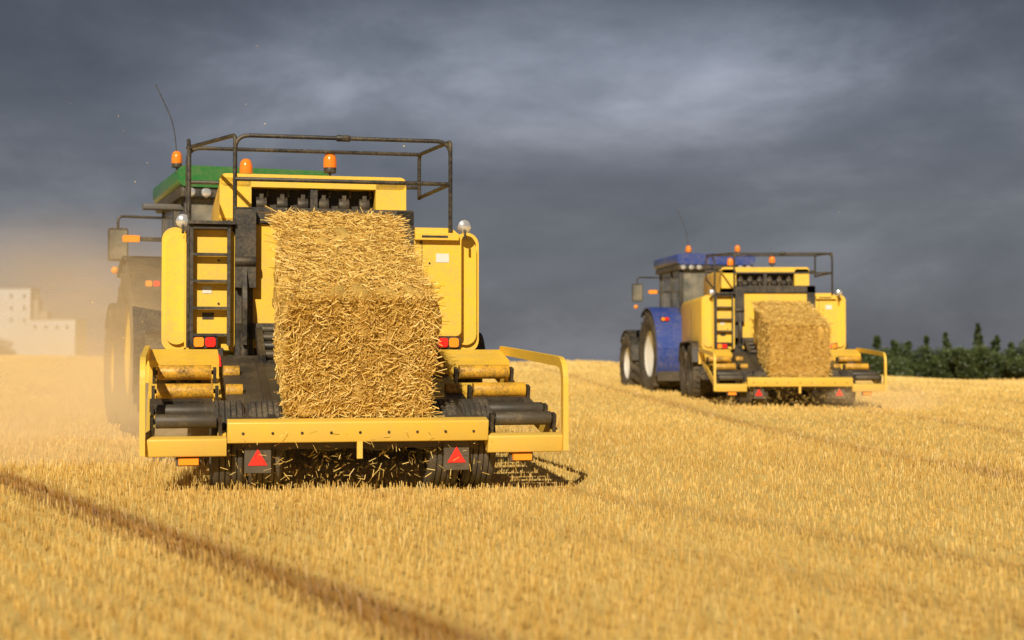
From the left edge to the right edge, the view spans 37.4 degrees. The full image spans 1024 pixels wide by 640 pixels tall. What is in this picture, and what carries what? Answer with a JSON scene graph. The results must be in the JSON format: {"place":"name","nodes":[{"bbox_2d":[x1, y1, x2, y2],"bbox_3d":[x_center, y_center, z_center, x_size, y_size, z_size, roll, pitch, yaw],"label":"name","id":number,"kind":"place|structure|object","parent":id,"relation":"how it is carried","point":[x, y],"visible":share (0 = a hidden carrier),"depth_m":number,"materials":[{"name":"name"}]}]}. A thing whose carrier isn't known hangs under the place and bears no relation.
{"place":"outdoors","nodes":[
{"label":"outdoors","id":0,"kind":"place"},
{"bbox_2d":[0,356,1023,639],"bbox_3d":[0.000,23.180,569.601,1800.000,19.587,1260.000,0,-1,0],"label":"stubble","id":1,"kind":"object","parent":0,"point":[458,620],"depth_m":8.28,"materials":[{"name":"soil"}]},
{"bbox_2d":[0,338,16,355],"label":"shrub","id":2,"kind":"object","parent":1,"relation":"on","point":[4,350],"visible":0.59,"depth_m":429.06,"materials":[{"name":"beige plant"}]},
{"bbox_2d":[0,288,86,356],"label":"building","id":3,"kind":"structure","parent":1,"relation":"on","point":[28,326],"depth_m":450.11,"materials":[{"name":"grey"}]},
{"bbox_2d":[41,339,132,385],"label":"dust","id":4,"kind":"object","parent":1,"relation":"on","point":[126,373],"visible":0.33,"depth_m":17.67,"materials":[{"name":"beige"}]},
{"bbox_2d":[0,363,193,442],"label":"dust","id":5,"kind":"object","parent":1,"relation":"on","point":[91,387],"visible":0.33,"depth_m":13.56,"materials":[{"name":"beige"}]},
{"bbox_2d":[43,85,568,489],"bbox_3d":[-3.015,-0.729,17.160,4.198,4.336,13.421,0,-1,-13],"label":"rig","id":6,"kind":"object","parent":1,"relation":"on","point":[258,321],"visible":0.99,"depth_m":12.10,"materials":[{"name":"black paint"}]},
{"bbox_2d":[0,354,1023,639],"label":"stubble","id":7,"kind":"object","parent":1,"relation":"on","point":[136,558],"visible":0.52,"depth_m":8.75,"materials":[{"name":"yellow plant"}]},
{"bbox_2d":[619,211,886,406],"bbox_3d":[4.615,-0.407,33.717,4.331,4.337,13.442,0,-1,0],"label":"rig","id":8,"kind":"object","parent":1,"relation":"on","point":[740,327],"visible":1,"depth_m":29.93,"materials":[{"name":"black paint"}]},
{"bbox_2d":[872,335,881,349],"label":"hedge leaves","id":9,"kind":"object","parent":1,"relation":"on","point":[877,340],"depth_m":95.56,"materials":[{"name":"green plant"}]},
{"bbox_2d":[859,347,904,376],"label":"hedge leaves","id":10,"kind":"object","parent":1,"relation":"on","point":[876,362],"visible":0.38,"depth_m":92.72,"materials":[{"name":"green plant"}]},
{"bbox_2d":[889,339,899,358],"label":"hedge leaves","id":11,"kind":"object","parent":1,"relation":"on","point":[895,346],"depth_m":96.08,"materials":[{"name":"green plant"}]},
{"bbox_2d":[876,347,917,376],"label":"hedge leaves","id":12,"kind":"object","parent":1,"relation":"on","point":[906,367],"visible":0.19,"depth_m":94.86,"materials":[{"name":"green plant"}]},
{"bbox_2d":[890,342,913,360],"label":"hedge leaves","id":13,"kind":"object","parent":1,"relation":"on","point":[904,354],"visible":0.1,"depth_m":96.35,"materials":[{"name":"green plant"}]},
{"bbox_2d":[904,341,912,360],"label":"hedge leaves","id":14,"kind":"object","parent":1,"relation":"on","point":[909,344],"depth_m":97.73,"materials":[{"name":"green plant"}]},
{"bbox_2d":[911,344,937,377],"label":"hedge leaves","id":15,"kind":"object","parent":1,"relation":"on","point":[922,370],"depth_m":95.21,"materials":[{"name":"green plant"}]},
{"bbox_2d":[922,335,929,354],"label":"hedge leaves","id":16,"kind":"object","parent":1,"relation":"on","point":[926,338],"visible":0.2,"depth_m":97.51,"materials":[{"name":"green plant"}]},
{"bbox_2d":[925,347,960,379],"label":"hedge leaves","id":17,"kind":"object","parent":1,"relation":"on","point":[941,360],"visible":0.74,"depth_m":94.97,"materials":[{"name":"green plant"}]},
{"bbox_2d":[942,332,951,349],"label":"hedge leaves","id":18,"kind":"object","parent":1,"relation":"on","point":[946,343],"depth_m":97.33,"materials":[{"name":"green plant"}]},
{"bbox_2d":[949,343,994,379],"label":"hedge leaves","id":19,"kind":"object","parent":1,"relation":"on","point":[978,359],"depth_m":93.21,"materials":[{"name":"green plant"}]},
{"bbox_2d":[972,323,983,378],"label":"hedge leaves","id":20,"kind":"object","parent":1,"relation":"on","point":[976,332],"depth_m":95.21,"materials":[{"name":"green plant"}]},
{"bbox_2d":[955,349,1009,379],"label":"hedge leaves","id":21,"kind":"object","parent":1,"relation":"on","point":[992,376],"depth_m":94.77,"materials":[{"name":"green plant"}]},
{"bbox_2d":[989,335,1000,354],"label":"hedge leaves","id":22,"kind":"object","parent":1,"relation":"on","point":[995,343],"depth_m":96.45,"materials":[{"name":"green plant"}]},
{"bbox_2d":[991,341,1023,379],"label":"hedge leaves","id":23,"kind":"object","parent":1,"relation":"on","point":[1012,361],"depth_m":93.97,"materials":[{"name":"green plant"}]},
{"bbox_2d":[1008,341,1014,350],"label":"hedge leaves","id":24,"kind":"object","parent":1,"relation":"on","point":[1010,344],"visible":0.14,"depth_m":97.39,"materials":[{"name":"green plant"}]},
{"bbox_2d":[0,0,1023,362],"label":"sky","id":25,"kind":"structure","parent":0,"point":[885,137],"materials":[{"name":"grey"}]}
]}

